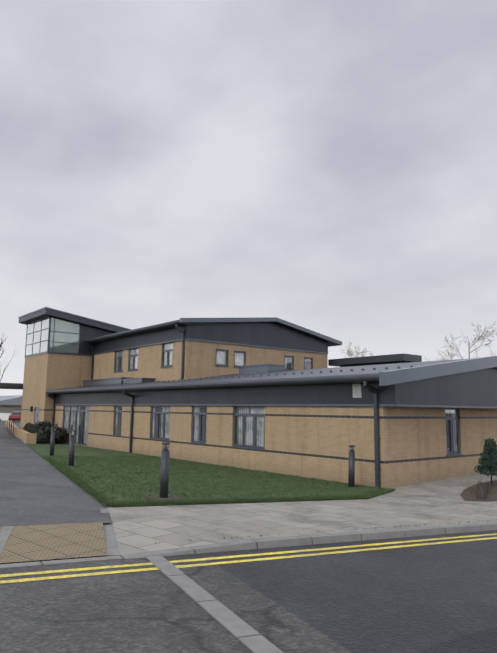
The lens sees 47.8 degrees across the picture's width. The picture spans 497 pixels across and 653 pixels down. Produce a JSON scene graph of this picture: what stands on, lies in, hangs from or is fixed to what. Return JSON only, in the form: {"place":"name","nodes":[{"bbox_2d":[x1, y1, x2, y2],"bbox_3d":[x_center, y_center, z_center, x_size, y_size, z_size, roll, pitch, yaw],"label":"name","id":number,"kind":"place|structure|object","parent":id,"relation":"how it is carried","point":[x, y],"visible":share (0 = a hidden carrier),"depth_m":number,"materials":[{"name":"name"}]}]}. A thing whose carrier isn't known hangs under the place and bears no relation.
{"place":"outdoors","nodes":[
{"label":"outdoors","id":0,"kind":"place"},
{"bbox_2d":[0,333,15,381],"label":"bare trees","id":1,"kind":"object","parent":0,"point":[2,353],"visible":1,"depth_m":49.16,"materials":[{"name":"brown plant"}]},
{"bbox_2d":[0,420,19,429],"bbox_3d":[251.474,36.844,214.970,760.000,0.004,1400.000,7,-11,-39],"label":"field","id":2,"kind":"structure","parent":0,"point":[2,422],"depth_m":70.18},
{"bbox_2d":[0,395,21,420],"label":"buildings","id":3,"kind":"structure","parent":2,"relation":"on","point":[10,404],"depth_m":115.52,"materials":[{"name":"beige"}]},
{"bbox_2d":[8,411,20,421],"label":"red car","id":4,"kind":"object","parent":2,"relation":"on","point":[15,415],"visible":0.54,"depth_m":76.53,"materials":[{"name":"red metal"}]},
{"bbox_2d":[337,322,495,366],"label":"trees","id":5,"kind":"object","parent":2,"relation":"on","point":[469,344],"visible":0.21,"depth_m":69.88,"materials":[{"name":"beige plant"}]},
{"bbox_2d":[0,522,107,562],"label":"tactile paving","id":6,"kind":"structure","parent":0,"point":[43,542],"depth_m":7.08,"materials":[{"name":"beige concrete"}]},
{"bbox_2d":[0,424,111,526],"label":"asphalt path","id":7,"kind":"structure","parent":0,"point":[36,488],"depth_m":11.12,"materials":[{"name":"grey asphalt"}]},
{"bbox_2d":[0,526,13,553],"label":"edging","id":8,"kind":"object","parent":7,"relation":"on","point":[5,532],"depth_m":7.22,"materials":[{"name":"concrete"}]},
{"bbox_2d":[7,420,13,434],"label":"hoop barriers","id":9,"kind":"object","parent":7,"relation":"on","point":[11,426],"visible":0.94,"depth_m":41.30,"materials":[{"name":"red metal"}]},
{"bbox_2d":[5,421,36,443],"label":"planter wall","id":10,"kind":"structure","parent":7,"relation":"on","point":[27,438],"depth_m":31.41,"materials":[{"name":"beige brick"}]},
{"bbox_2d":[5,420,36,434],"bbox_3d":[-19.471,8.195,46.897,0.530,0.175,37.771,5,-9,-24],"label":"wall coping","id":11,"kind":"object","parent":10,"relation":"on","point":[18,428],"visible":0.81,"depth_m":34.93,"materials":[{"name":"beige stone"}]},
{"bbox_2d":[20,420,68,442],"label":"shrubs","id":12,"kind":"object","parent":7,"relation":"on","point":[42,429],"visible":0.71,"depth_m":31.44,"materials":[{"name":"green plant"}]},
{"bbox_2d":[100,509,119,555],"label":"edging kerbs","id":13,"kind":"structure","parent":7,"relation":"on","point":[111,544],"depth_m":7.50,"materials":[{"name":"concrete"}]},
{"bbox_2d":[20,339,496,488],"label":"brick walls","id":14,"kind":"structure","parent":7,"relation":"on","point":[315,442],"depth_m":19.05,"materials":[{"name":"beige brick"}]},
{"bbox_2d":[34,407,38,423],"bbox_3d":[-13.144,6.063,34.875,0.065,2.070,0.850,7,-11,-39],"label":"sign","id":15,"kind":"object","parent":14,"relation":"attached to","point":[36,413],"depth_m":35.02,"materials":[{"name":"white plastic"}]},
{"bbox_2d":[47,324,380,487],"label":"downpipes","id":16,"kind":"object","parent":14,"relation":"attached to","point":[373,390],"visible":0.81,"depth_m":15.53,"materials":[{"name":"grey metal"}]},
{"bbox_2d":[0,308,473,393],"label":"roofs","id":17,"kind":"structure","parent":14,"relation":"on","point":[369,374],"depth_m":25.06,"materials":[{"name":"metal"}]},
{"bbox_2d":[77,364,412,386],"bbox_3d":[-1.478,2.283,26.865,3.830,0.818,24.360,7,-11,-39],"label":"roof furniture","id":18,"kind":"object","parent":17,"relation":"on","point":[257,369],"visible":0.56,"depth_m":26.87,"materials":[{"name":"metal"}]},
{"bbox_2d":[18,307,496,385],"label":"verge fascias","id":19,"kind":"object","parent":17,"relation":"on","point":[392,377],"visible":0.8,"depth_m":17.35,"materials":[{"name":"metal"}]},
{"bbox_2d":[24,338,496,408],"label":"trims","id":20,"kind":"object","parent":14,"relation":"attached to","point":[406,405],"visible":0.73,"depth_m":21.25,"materials":[{"name":"metal"}]},
{"bbox_2d":[63,342,462,455],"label":"windows","id":21,"kind":"structure","parent":14,"relation":"attached to","point":[249,427],"depth_m":24.38,"materials":[{"name":"grey"}]},
{"bbox_2d":[54,322,496,406],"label":"cladding","id":22,"kind":"structure","parent":14,"relation":"on","point":[475,388],"depth_m":21.53,"materials":[{"name":"grey metal"}]},
{"bbox_2d":[25,316,80,355],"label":"corner window","id":23,"kind":"structure","parent":22,"relation":"on","point":[50,334],"depth_m":35.33,"materials":[{"name":"grey"}]},
{"bbox_2d":[352,384,361,397],"bbox_3d":[3.119,1.845,16.131,0.014,0.400,0.320,7,-11,-39],"label":"wall-mounted box","id":24,"kind":"object","parent":22,"relation":"attached to","point":[357,390],"visible":1,"depth_m":16.12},
{"bbox_2d":[26,444,394,507],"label":"lawn","id":25,"kind":"structure","parent":0,"point":[41,450],"depth_m":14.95,"materials":[{"name":"green plant"}]},
{"bbox_2d":[49,427,55,455],"bbox_3d":[-7.619,4.518,21.812,0.179,1.230,0.179,-2,-8,20],"label":"bollard light","id":26,"kind":"object","parent":25,"relation":"on","point":[52,442],"visible":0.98,"depth_m":21.75,"materials":[{"name":"grey paint"}]},
{"bbox_2d":[68,430,74,465],"bbox_3d":[-5.525,3.862,17.530,0.179,1.226,0.179,3,-10,-23],"label":"bollard light","id":27,"kind":"object","parent":25,"relation":"on","point":[71,447],"visible":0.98,"depth_m":17.48,"materials":[{"name":"grey paint"}]},
{"bbox_2d":[160,442,169,497],"bbox_3d":[-1.677,2.935,11.233,0.179,1.215,0.179,0,-9,7],"label":"bollard light","id":28,"kind":"object","parent":25,"relation":"on","point":[164,474],"visible":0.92,"depth_m":11.18,"materials":[{"name":"grey paint"}]},
{"bbox_2d":[348,445,354,486],"bbox_3d":[2.788,3.834,15.172,0.179,1.232,0.179,1,-9,8],"label":"bollard light","id":29,"kind":"object","parent":25,"relation":"on","point":[351,475],"visible":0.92,"depth_m":15.12,"materials":[{"name":"grey paint"}]},
{"bbox_2d":[0,530,496,652],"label":"carriageway","id":30,"kind":"structure","parent":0,"point":[415,599],"depth_m":5.28,"materials":[{"name":"grey asphalt"}]},
{"bbox_2d":[0,538,260,563],"bbox_3d":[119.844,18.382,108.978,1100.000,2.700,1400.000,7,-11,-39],"label":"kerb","id":31,"kind":"structure","parent":30,"relation":"on","point":[56,559],"depth_m":6.51,"materials":[{"name":"concrete"}]},
{"bbox_2d":[146,556,283,652],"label":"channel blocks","id":32,"kind":"structure","parent":30,"relation":"on","point":[249,637],"depth_m":4.90,"materials":[{"name":"concrete"}]},
{"bbox_2d":[0,522,496,568],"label":"kerb","id":33,"kind":"structure","parent":30,"relation":"on","point":[275,542],"depth_m":7.82,"materials":[{"name":"concrete"}]},
{"bbox_2d":[155,520,493,543],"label":"weeds","id":34,"kind":"object","parent":33,"relation":"on","point":[355,529],"visible":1,"depth_m":8.99,"materials":[{"name":"green plant"}]},
{"bbox_2d":[0,533,496,582],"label":"double yellow lines","id":35,"kind":"object","parent":30,"relation":"on","point":[113,572],"visible":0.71,"depth_m":6.79,"materials":[{"name":"paint"}]},
{"bbox_2d":[172,560,496,652],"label":"road patches","id":36,"kind":"object","parent":30,"relation":"on","point":[282,629],"visible":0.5,"depth_m":4.70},
{"bbox_2d":[0,0,496,395],"label":"sky","id":37,"kind":"structure","parent":0,"point":[328,168],"materials":[{"name":"grey"}]},
{"bbox_2d":[19,438,496,500],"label":"soil beds","id":38,"kind":"object","parent":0,"point":[465,494],"visible":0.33,"depth_m":14.23,"materials":[{"name":"brown soil"}]},
{"bbox_2d":[459,477,496,498],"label":"bare shrub","id":39,"kind":"object","parent":38,"relation":"on","point":[487,490],"visible":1,"depth_m":13.50,"materials":[{"name":"brown plant"}]},
{"bbox_2d":[474,438,496,485],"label":"conifer","id":40,"kind":"object","parent":38,"relation":"on","point":[487,461],"visible":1,"depth_m":15.46,"materials":[{"name":"green plant"}]},
{"bbox_2d":[107,471,496,554],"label":"pavement flags","id":41,"kind":"object","parent":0,"point":[442,502],"visible":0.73,"depth_m":9.74}
]}

